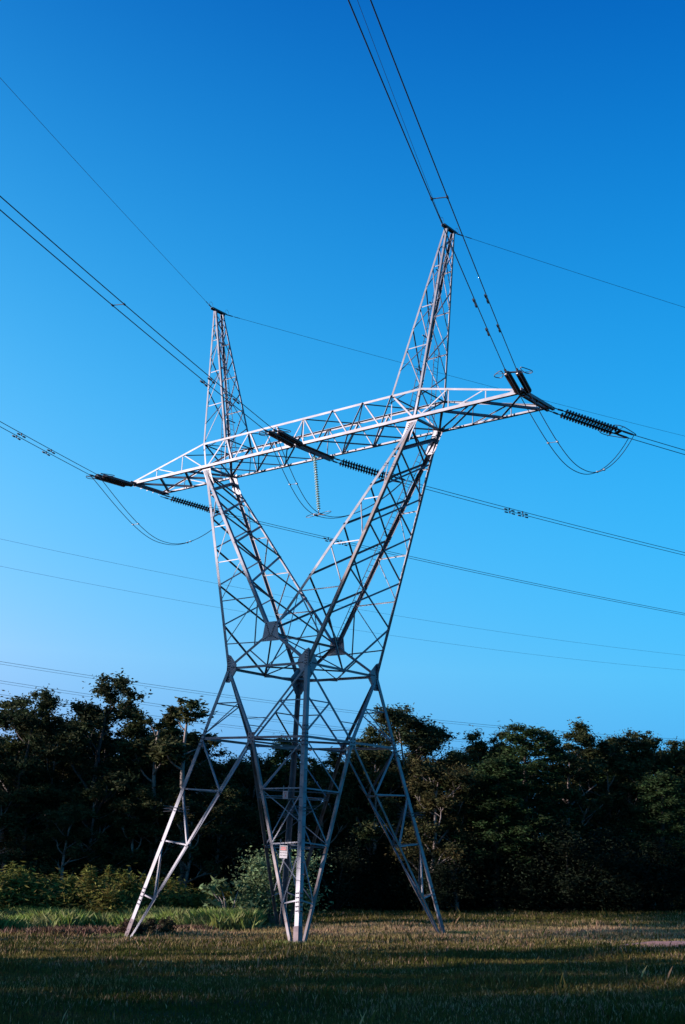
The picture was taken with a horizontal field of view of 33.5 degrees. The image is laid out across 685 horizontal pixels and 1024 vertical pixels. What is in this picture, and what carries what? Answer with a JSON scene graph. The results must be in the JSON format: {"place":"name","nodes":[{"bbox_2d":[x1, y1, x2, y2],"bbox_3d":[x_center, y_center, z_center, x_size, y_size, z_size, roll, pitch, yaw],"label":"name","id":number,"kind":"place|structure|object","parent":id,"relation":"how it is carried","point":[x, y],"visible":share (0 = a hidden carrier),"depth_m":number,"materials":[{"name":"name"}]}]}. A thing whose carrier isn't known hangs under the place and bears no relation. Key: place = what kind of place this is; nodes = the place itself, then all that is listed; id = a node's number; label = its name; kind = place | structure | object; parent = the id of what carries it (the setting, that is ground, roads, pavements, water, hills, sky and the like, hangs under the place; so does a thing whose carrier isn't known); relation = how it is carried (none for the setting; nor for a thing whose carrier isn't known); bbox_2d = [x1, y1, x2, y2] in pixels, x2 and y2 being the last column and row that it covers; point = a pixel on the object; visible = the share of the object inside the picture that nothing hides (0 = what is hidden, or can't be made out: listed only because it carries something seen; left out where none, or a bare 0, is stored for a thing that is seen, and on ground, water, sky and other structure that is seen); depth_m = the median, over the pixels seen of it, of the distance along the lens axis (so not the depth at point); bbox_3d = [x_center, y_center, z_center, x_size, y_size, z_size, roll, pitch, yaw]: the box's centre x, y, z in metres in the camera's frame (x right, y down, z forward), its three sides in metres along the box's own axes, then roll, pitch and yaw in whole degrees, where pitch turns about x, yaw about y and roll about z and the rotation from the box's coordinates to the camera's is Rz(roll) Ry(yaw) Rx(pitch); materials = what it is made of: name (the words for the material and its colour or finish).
{"place":"outdoors","nodes":[
{"label":"outdoors","id":0,"kind":"place"},
{"bbox_2d":[2,681,518,745],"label":"conductor pair","id":1,"kind":"object","parent":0,"point":[209,713],"visible":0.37,"depth_m":111.56,"materials":[{"name":"metal"}]},
{"bbox_2d":[0,661,670,738],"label":"conductor pair","id":2,"kind":"object","parent":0,"point":[267,700],"visible":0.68,"depth_m":110.64,"materials":[{"name":"metal"}]},
{"bbox_2d":[2,539,676,654],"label":"earth wire","id":3,"kind":"object","parent":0,"point":[314,601],"visible":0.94,"depth_m":118.46,"materials":[{"name":"black metal"}]},
{"bbox_2d":[1,566,678,669],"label":"earth wire","id":4,"kind":"object","parent":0,"point":[332,626],"visible":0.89,"depth_m":125.27,"materials":[{"name":"black metal"}]},
{"bbox_2d":[0,827,684,1023],"bbox_3d":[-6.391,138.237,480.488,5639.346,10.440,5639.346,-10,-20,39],"label":"field","id":5,"kind":"structure","parent":0,"point":[236,1000],"depth_m":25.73,"materials":[{"name":"green plant"}]},
{"bbox_2d":[0,863,54,909],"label":"wattle bush","id":6,"kind":"object","parent":5,"relation":"on","point":[20,898],"visible":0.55,"depth_m":56.35,"materials":[{"name":"green plant"}]},
{"bbox_2d":[0,858,65,914],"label":"wattle bush","id":7,"kind":"object","parent":5,"relation":"on","point":[21,870],"visible":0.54,"depth_m":56.65,"materials":[{"name":"green plant"}]},
{"bbox_2d":[0,690,68,851],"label":"gum tree","id":8,"kind":"object","parent":5,"relation":"on","point":[14,747],"visible":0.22,"depth_m":76.12,"materials":[{"name":"green plant"}]},
{"bbox_2d":[0,686,74,873],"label":"gum tree","id":9,"kind":"object","parent":5,"relation":"on","point":[22,720],"visible":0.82,"depth_m":73.85,"materials":[{"name":"green plant"}]},
{"bbox_2d":[0,711,88,880],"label":"gum tree","id":10,"kind":"object","parent":5,"relation":"on","point":[57,721],"visible":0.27,"depth_m":76.01,"materials":[{"name":"green plant"}]},
{"bbox_2d":[0,720,92,855],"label":"gum tree","id":11,"kind":"object","parent":5,"relation":"on","point":[42,825],"visible":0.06,"depth_m":79.14,"materials":[{"name":"green plant"}]},
{"bbox_2d":[25,871,81,907],"bbox_3d":[-15.216,20.256,58.981,5.628,3.192,5.509,-9,-20,37],"label":"wattle bush","id":12,"kind":"object","parent":5,"relation":"on","point":[53,880],"visible":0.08,"depth_m":58.08,"materials":[{"name":"green plant"}]},
{"bbox_2d":[39,868,102,908],"bbox_3d":[-14.739,20.136,59.437,4.296,2.947,5.683,14,-19,-35],"label":"wattle bush","id":13,"kind":"object","parent":5,"relation":"on","point":[67,875],"visible":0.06,"depth_m":58.79,"materials":[{"name":"green plant"}]},
{"bbox_2d":[28,802,117,881],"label":"gum tree","id":14,"kind":"object","parent":5,"relation":"on","point":[64,819],"visible":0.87,"depth_m":70.42,"materials":[{"name":"green plant"}]},
{"bbox_2d":[1,924,155,936],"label":"dead bracken","id":15,"kind":"object","parent":5,"relation":"on","point":[103,929],"visible":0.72,"depth_m":47.72,"materials":[{"name":"brown plant"}]},
{"bbox_2d":[10,819,149,884],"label":"undergrowth bush","id":16,"kind":"object","parent":5,"relation":"on","point":[65,867],"visible":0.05,"depth_m":76.88,"materials":[{"name":"green plant"}]},
{"bbox_2d":[42,731,121,846],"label":"gum tree","id":17,"kind":"object","parent":5,"relation":"on","point":[78,824],"visible":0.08,"depth_m":81.86,"materials":[{"name":"green plant"}]},
{"bbox_2d":[23,862,161,914],"bbox_3d":[-12.649,19.548,57.204,6.608,3.747,6.468,0,-16,9],"label":"wattle bush","id":18,"kind":"object","parent":5,"relation":"on","point":[92,890],"visible":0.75,"depth_m":56.62,"materials":[{"name":"green plant"}]},
{"bbox_2d":[50,778,152,878],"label":"gum tree","id":19,"kind":"object","parent":5,"relation":"on","point":[78,800],"visible":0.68,"depth_m":72.29,"materials":[{"name":"green plant"}]},
{"bbox_2d":[44,668,160,879],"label":"gum tree","id":20,"kind":"object","parent":5,"relation":"on","point":[89,715],"visible":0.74,"depth_m":75.08,"materials":[{"name":"green plant"}]},
{"bbox_2d":[80,874,132,908],"bbox_3d":[-12.108,20.185,59.116,3.799,2.606,5.025,6,-16,-10],"label":"wattle bush","id":21,"kind":"object","parent":5,"relation":"on","point":[108,886],"visible":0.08,"depth_m":58.16,"materials":[{"name":"green plant"}]},
{"bbox_2d":[57,714,171,881],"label":"gum tree","id":22,"kind":"object","parent":5,"relation":"on","point":[104,741],"visible":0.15,"depth_m":80.81,"materials":[{"name":"green plant"}]},
{"bbox_2d":[77,796,168,880],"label":"gum tree","id":23,"kind":"object","parent":5,"relation":"on","point":[119,829],"visible":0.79,"depth_m":71.99,"materials":[{"name":"green plant"}]},
{"bbox_2d":[0,904,267,930],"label":"tall green grass","id":24,"kind":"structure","parent":5,"relation":"on","point":[225,919],"depth_m":52.32,"materials":[{"name":"green plant"}]},
{"bbox_2d":[100,703,184,843],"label":"gum tree","id":25,"kind":"object","parent":5,"relation":"on","point":[130,731],"visible":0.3,"depth_m":79.01,"materials":[{"name":"green plant"}]},
{"bbox_2d":[108,705,183,870],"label":"gum tree","id":26,"kind":"object","parent":5,"relation":"on","point":[136,747],"visible":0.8,"depth_m":74.75,"materials":[{"name":"green plant"}]},
{"bbox_2d":[117,916,176,935],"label":"bush","id":27,"kind":"object","parent":5,"relation":"on","point":[164,926],"visible":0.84,"depth_m":47.27,"materials":[{"name":"green plant"}]},
{"bbox_2d":[103,871,196,911],"bbox_3d":[-9.879,20.106,58.322,5.534,3.138,5.416,8,-16,-18],"label":"wattle bush","id":28,"kind":"object","parent":5,"relation":"on","point":[168,897],"visible":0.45,"depth_m":57.91,"materials":[{"name":"green plant"}]},
{"bbox_2d":[104,773,208,879],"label":"gum tree","id":29,"kind":"object","parent":5,"relation":"on","point":[146,799],"visible":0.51,"depth_m":72.74,"materials":[{"name":"green plant"}]},
{"bbox_2d":[122,847,219,898],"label":"undergrowth bush","id":30,"kind":"object","parent":5,"relation":"on","point":[177,866],"visible":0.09,"depth_m":72.01,"materials":[{"name":"green plant"}]},
{"bbox_2d":[145,876,198,907],"bbox_3d":[-9.177,20.701,60.743,3.778,2.592,4.998,-3,-16,18],"label":"wattle bush","id":31,"kind":"object","parent":5,"relation":"on","point":[161,880],"visible":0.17,"depth_m":60.34,"materials":[{"name":"green plant"}]},
{"bbox_2d":[114,924,230,931],"bbox_3d":[-7.702,18.470,50.467,5.587,0.587,2.088,3,-16,-2],"label":"dry bracken strip","id":32,"kind":"object","parent":5,"relation":"on","point":[199,926],"visible":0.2,"depth_m":50.15,"materials":[{"name":"brown plant"}]},
{"bbox_2d":[137,792,233,904],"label":"gum tree","id":33,"kind":"object","parent":5,"relation":"on","point":[218,810],"visible":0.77,"depth_m":72.01,"materials":[{"name":"green plant"}]},
{"bbox_2d":[149,696,221,884],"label":"gum tree","id":34,"kind":"object","parent":5,"relation":"on","point":[177,745],"visible":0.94,"depth_m":73.63,"materials":[{"name":"green plant"}]},
{"bbox_2d":[150,726,231,824],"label":"gum tree","id":35,"kind":"object","parent":5,"relation":"on","point":[202,755],"visible":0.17,"depth_m":82.51,"materials":[{"name":"green plant"}]},
{"bbox_2d":[156,743,229,837],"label":"gum tree","id":36,"kind":"object","parent":5,"relation":"on","point":[203,764],"visible":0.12,"depth_m":82.41,"materials":[{"name":"green plant"}]},
{"bbox_2d":[169,885,229,909],"bbox_3d":[-7.543,20.833,59.828,4.026,2.283,3.940,-9,-20,37],"label":"wattle bush","id":37,"kind":"object","parent":5,"relation":"on","point":[200,895],"visible":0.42,"depth_m":59.08,"materials":[{"name":"green plant"}]},
{"bbox_2d":[140,817,276,907],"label":"undergrowth bush","id":38,"kind":"object","parent":5,"relation":"on","point":[202,878],"visible":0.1,"depth_m":74.67,"materials":[{"name":"green plant"}]},
{"bbox_2d":[162,774,262,879],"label":"gum tree","id":39,"kind":"object","parent":5,"relation":"on","point":[229,790],"visible":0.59,"depth_m":74.03,"materials":[{"name":"green plant"}]},
{"bbox_2d":[191,885,247,908],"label":"wattle bush","id":40,"kind":"object","parent":5,"relation":"on","point":[227,894],"visible":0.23,"depth_m":62.48,"materials":[{"name":"green plant"}]},
{"bbox_2d":[165,753,277,878],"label":"gum tree","id":41,"kind":"object","parent":5,"relation":"on","point":[219,769],"visible":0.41,"depth_m":76.62,"materials":[{"name":"green plant"}]},
{"bbox_2d":[198,875,261,910],"bbox_3d":[-5.754,19.551,56.773,3.266,2.618,3.015,11,-18,-27],"label":"sparse shrub","id":42,"kind":"object","parent":5,"relation":"on","point":[214,886],"visible":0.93,"depth_m":56.78,"materials":[{"name":"green plant"}]},
{"bbox_2d":[180,821,328,906],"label":"undergrowth bush","id":43,"kind":"object","parent":5,"relation":"on","point":[229,849],"visible":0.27,"depth_m":72.15,"materials":[{"name":"green plant"}]},
{"bbox_2d":[223,747,296,844],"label":"gum tree","id":44,"kind":"object","parent":5,"relation":"on","point":[249,784],"visible":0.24,"depth_m":79.98,"materials":[{"name":"green plant"}]},
{"bbox_2d":[213,830,343,923],"bbox_3d":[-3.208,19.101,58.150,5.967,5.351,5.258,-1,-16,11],"label":"grey leaved shrub","id":45,"kind":"object","parent":5,"relation":"on","point":[258,875],"visible":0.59,"depth_m":57.41,"materials":[{"name":"green plant"}]},
{"bbox_2d":[245,732,332,845],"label":"pine tree","id":46,"kind":"object","parent":5,"relation":"on","point":[279,756],"visible":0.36,"depth_m":79.08,"materials":[{"name":"green plant"}]},
{"bbox_2d":[95,925,499,945],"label":"grass tufts","id":47,"kind":"object","parent":5,"relation":"on","point":[455,931],"visible":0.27,"depth_m":46.68,"materials":[{"name":"green plant"}]},
{"bbox_2d":[275,746,364,903],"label":"gum tree","id":48,"kind":"object","parent":5,"relation":"on","point":[320,775],"visible":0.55,"depth_m":78.30,"materials":[{"name":"green plant"}]},
{"bbox_2d":[279,834,363,910],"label":"undergrowth bush","id":49,"kind":"object","parent":5,"relation":"on","point":[324,902],"visible":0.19,"depth_m":74.83,"materials":[{"name":"green plant"}]},
{"bbox_2d":[124,217,554,942],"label":"transmission tower","id":50,"kind":"structure","parent":5,"relation":"on","point":[306,663],"depth_m":49.69,"materials":[{"name":"metal"}]},
{"bbox_2d":[0,78,210,306],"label":"earth wire","id":51,"kind":"object","parent":50,"relation":"attached to","point":[104,192],"visible":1,"depth_m":47.72,"materials":[{"name":"metal"}]},
{"bbox_2d":[86,473,134,486],"bbox_3d":[-11.599,-1.587,57.455,1.414,0.775,4.091,-2,-16,16],"label":"tension insulator","id":52,"kind":"object","parent":50,"relation":"attached to","point":[104,477],"visible":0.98,"depth_m":57.04,"materials":[{"name":"ceramic"}]},
{"bbox_2d":[0,421,96,474],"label":"conductor bundle","id":53,"kind":"object","parent":52,"relation":"attached to","point":[50,450],"visible":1,"depth_m":51.08,"materials":[{"name":"metal"}]},
{"bbox_2d":[90,475,228,544],"bbox_3d":[-9.238,0.333,58.368,0.418,2.501,9.172,-11,-21,40],"label":"jumper loop","id":54,"kind":"object","parent":53,"relation":"attached to","point":[138,523],"visible":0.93,"depth_m":57.10,"materials":[{"name":"metal"}]},
{"bbox_2d":[160,494,228,515],"bbox_3d":[-7.974,-0.339,61.409,3.752,0.684,1.414,8,-16,-17],"label":"tension insulator","id":55,"kind":"object","parent":50,"relation":"attached to","point":[192,504],"visible":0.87,"depth_m":61.29,"materials":[{"name":"ceramic"}]},
{"bbox_2d":[229,514,684,614],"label":"conductor bundle","id":56,"kind":"object","parent":55,"relation":"attached to","point":[330,540],"visible":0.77,"depth_m":67.43,"materials":[{"name":"metal"}]},
{"bbox_2d":[259,428,302,446],"bbox_3d":[-2.545,-3.244,50.012,1.414,0.775,4.091,-2,-16,16],"label":"tension insulator","id":57,"kind":"object","parent":50,"relation":"attached to","point":[286,438],"visible":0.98,"depth_m":49.59,"materials":[{"name":"ceramic"}]},
{"bbox_2d":[0,196,273,429],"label":"conductor bundle","id":58,"kind":"object","parent":57,"relation":"attached to","point":[202,380],"visible":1,"depth_m":35.52,"materials":[{"name":"metal"}]},
{"bbox_2d":[306,453,329,517],"bbox_3d":[-1.024,-1.336,52.085,1.468,3.256,0.341,-10,-20,39],"label":"suspension insulator","id":59,"kind":"object","parent":50,"relation":"hanging from","point":[316,482],"visible":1,"depth_m":52.12,"materials":[{"name":"grey glass"}]},
{"bbox_2d":[265,431,403,518],"bbox_3d":[-0.621,-1.225,51.355,1.888,2.502,9.273,-10,-20,39],"label":"jumper loop","id":60,"kind":"object","parent":59,"relation":"hanging from","point":[303,495],"visible":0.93,"depth_m":50.64,"materials":[{"name":"metal"}]},
{"bbox_2d":[330,457,405,482],"bbox_3d":[1.147,-1.972,54.042,3.752,0.684,1.414,8,-16,-17],"label":"tension insulator","id":61,"kind":"object","parent":50,"relation":"attached to","point":[350,464],"visible":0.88,"depth_m":53.91,"materials":[{"name":"ceramic"}]},
{"bbox_2d":[404,481,684,554],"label":"conductor bundle","id":62,"kind":"object","parent":61,"relation":"attached to","point":[522,514],"visible":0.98,"depth_m":57.51,"materials":[{"name":"metal"}]},
{"bbox_2d":[227,314,682,435],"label":"earth wire","id":63,"kind":"object","parent":50,"relation":"attached to","point":[426,369],"visible":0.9,"depth_m":63.58,"materials":[{"name":"metal"}]},
{"bbox_2d":[494,367,532,393],"bbox_3d":[6.577,-4.877,42.646,1.414,0.775,4.091,-2,-16,16],"label":"tension insulator","id":64,"kind":"object","parent":50,"relation":"attached to","point":[520,380],"visible":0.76,"depth_m":41.92,"materials":[{"name":"ceramic"}]},
{"bbox_2d":[348,0,516,368],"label":"conductor bundle","id":65,"kind":"object","parent":64,"relation":"attached to","point":[487,300],"visible":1,"depth_m":27.07,"materials":[{"name":"metal"}]},
{"bbox_2d":[505,370,633,474],"bbox_3d":[8.935,-2.894,43.542,0.418,2.631,9.173,-11,-21,40],"label":"jumper loop","id":66,"kind":"object","parent":64,"relation":"hanging from","point":[557,441],"visible":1,"depth_m":42.24,"materials":[{"name":"metal"}]},
{"bbox_2d":[548,407,635,437],"bbox_3d":[10.202,-3.629,46.600,3.752,0.684,1.414,8,-16,-17],"label":"tension insulator","id":67,"kind":"object","parent":50,"relation":"attached to","point":[597,425],"visible":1,"depth_m":46.54,"materials":[{"name":"ceramic"}]},
{"bbox_2d":[294,833,402,911],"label":"undergrowth bush","id":68,"kind":"object","parent":5,"relation":"on","point":[355,870],"visible":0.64,"depth_m":73.21,"materials":[{"name":"green plant"}]},
{"bbox_2d":[306,823,414,907],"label":"undergrowth bush","id":69,"kind":"object","parent":5,"relation":"on","point":[365,848],"visible":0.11,"depth_m":79.20,"materials":[{"name":"green plant"}]},
{"bbox_2d":[324,737,400,906],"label":"gum tree","id":70,"kind":"object","parent":5,"relation":"on","point":[368,809],"visible":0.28,"depth_m":80.35,"materials":[{"name":"green plant"}]},
{"bbox_2d":[334,723,428,908],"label":"gum tree","id":71,"kind":"object","parent":5,"relation":"on","point":[375,761],"visible":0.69,"depth_m":77.14,"materials":[{"name":"green plant"}]},
{"bbox_2d":[378,713,451,906],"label":"gum tree","id":72,"kind":"object","parent":5,"relation":"on","point":[433,760],"visible":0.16,"depth_m":82.20,"materials":[{"name":"green plant"}]},
{"bbox_2d":[360,703,486,906],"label":"gum tree","id":73,"kind":"object","parent":5,"relation":"on","point":[415,726],"visible":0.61,"depth_m":80.65,"materials":[{"name":"green plant"}]},
{"bbox_2d":[383,754,483,909],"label":"gum tree","id":74,"kind":"object","parent":5,"relation":"on","point":[419,770],"visible":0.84,"depth_m":73.62,"materials":[{"name":"green plant"}]},
{"bbox_2d":[369,831,507,912],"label":"undergrowth bush","id":75,"kind":"object","parent":5,"relation":"on","point":[436,873],"visible":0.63,"depth_m":71.61,"materials":[{"name":"green plant"}]},
{"bbox_2d":[408,758,491,911],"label":"gum tree","id":76,"kind":"object","parent":5,"relation":"on","point":[456,807],"visible":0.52,"depth_m":73.89,"materials":[{"name":"green plant"}]},
{"bbox_2d":[428,747,493,831],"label":"tree","id":77,"kind":"object","parent":5,"relation":"on","point":[472,764],"visible":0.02,"depth_m":87.22,"materials":[{"name":"green plant"}]},
{"bbox_2d":[430,725,508,844],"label":"gum tree","id":78,"kind":"object","parent":5,"relation":"on","point":[480,746],"visible":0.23,"depth_m":80.68,"materials":[{"name":"green plant"}]},
{"bbox_2d":[387,813,560,911],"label":"undergrowth bush","id":79,"kind":"object","parent":5,"relation":"on","point":[480,898],"visible":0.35,"depth_m":73.44,"materials":[{"name":"green plant"}]},
{"bbox_2d":[460,726,519,822],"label":"gum tree","id":80,"kind":"object","parent":5,"relation":"on","point":[490,751],"visible":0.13,"depth_m":81.49,"materials":[{"name":"green plant"}]},
{"bbox_2d":[444,752,558,911],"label":"pine tree","id":81,"kind":"object","parent":5,"relation":"on","point":[496,769],"visible":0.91,"depth_m":73.96,"materials":[{"name":"green plant"}]},
{"bbox_2d":[469,858,546,909],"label":"undergrowth bush","id":82,"kind":"object","parent":5,"relation":"on","point":[484,870],"visible":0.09,"depth_m":74.75,"materials":[{"name":"green plant"}]},
{"bbox_2d":[474,719,594,909],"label":"pine tree","id":83,"kind":"object","parent":5,"relation":"on","point":[525,746],"visible":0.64,"depth_m":76.35,"materials":[{"name":"green plant"}]},
{"bbox_2d":[458,820,624,912],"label":"undergrowth bush","id":84,"kind":"object","parent":5,"relation":"on","point":[525,895],"visible":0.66,"depth_m":72.27,"materials":[{"name":"green plant"}]},
{"bbox_2d":[533,746,598,841],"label":"gum tree","id":85,"kind":"object","parent":5,"relation":"on","point":[574,791],"visible":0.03,"depth_m":87.11,"materials":[{"name":"green plant"}]},
{"bbox_2d":[513,717,626,863],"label":"gum tree","id":86,"kind":"object","parent":5,"relation":"on","point":[582,736],"visible":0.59,"depth_m":78.74,"materials":[{"name":"green plant"}]},
{"bbox_2d":[480,807,660,913],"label":"undergrowth bush","id":87,"kind":"object","parent":5,"relation":"on","point":[567,881],"visible":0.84,"depth_m":71.80,"materials":[{"name":"green plant"}]},
{"bbox_2d":[543,857,625,911],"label":"undergrowth bush","id":88,"kind":"object","parent":5,"relation":"on","point":[596,906],"visible":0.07,"depth_m":74.87,"materials":[{"name":"green plant"}]},
{"bbox_2d":[563,750,646,845],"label":"tree","id":89,"kind":"object","parent":5,"relation":"on","point":[604,776],"visible":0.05,"depth_m":87.03,"materials":[{"name":"green plant"}]},
{"bbox_2d":[554,728,673,831],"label":"gum tree","id":90,"kind":"object","parent":5,"relation":"on","point":[619,746],"visible":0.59,"depth_m":80.62,"materials":[{"name":"green plant"}]},
{"bbox_2d":[566,819,684,911],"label":"undergrowth bush","id":91,"kind":"object","parent":5,"relation":"on","point":[628,865],"visible":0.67,"depth_m":71.79,"materials":[{"name":"green plant"}]},
{"bbox_2d":[595,734,658,908],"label":"gum tree","id":92,"kind":"object","parent":5,"relation":"on","point":[611,819],"visible":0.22,"depth_m":81.20,"materials":[{"name":"green plant"}]},
{"bbox_2d":[587,735,684,909],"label":"gum tree","id":93,"kind":"object","parent":5,"relation":"on","point":[619,768],"visible":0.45,"depth_m":79.74,"materials":[{"name":"green plant"}]},
{"bbox_2d":[603,836,684,912],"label":"undergrowth bush","id":94,"kind":"object","parent":5,"relation":"on","point":[679,877],"visible":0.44,"depth_m":72.61,"materials":[{"name":"green plant"}]},
{"bbox_2d":[620,768,684,905],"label":"pine tree","id":95,"kind":"object","parent":5,"relation":"on","point":[658,787],"visible":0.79,"depth_m":75.29,"materials":[{"name":"green plant"}]},
{"bbox_2d":[625,941,684,946],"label":"dirt patch","id":96,"kind":"object","parent":5,"relation":"on","point":[667,943],"visible":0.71,"depth_m":40.37,"materials":[{"name":"soil"}]},
{"bbox_2d":[649,740,684,836],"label":"gum tree","id":97,"kind":"object","parent":5,"relation":"on","point":[675,773],"visible":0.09,"depth_m":86.39,"materials":[{"name":"green plant"}]},
{"bbox_2d":[660,737,684,908],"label":"gum tree","id":98,"kind":"object","parent":5,"relation":"on","point":[677,758],"visible":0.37,"depth_m":81.33,"materials":[{"name":"green plant"}]},
{"bbox_2d":[0,0,684,833],"label":"sky","id":99,"kind":"structure","parent":0,"point":[262,149],"materials":[{"name":"blue"}]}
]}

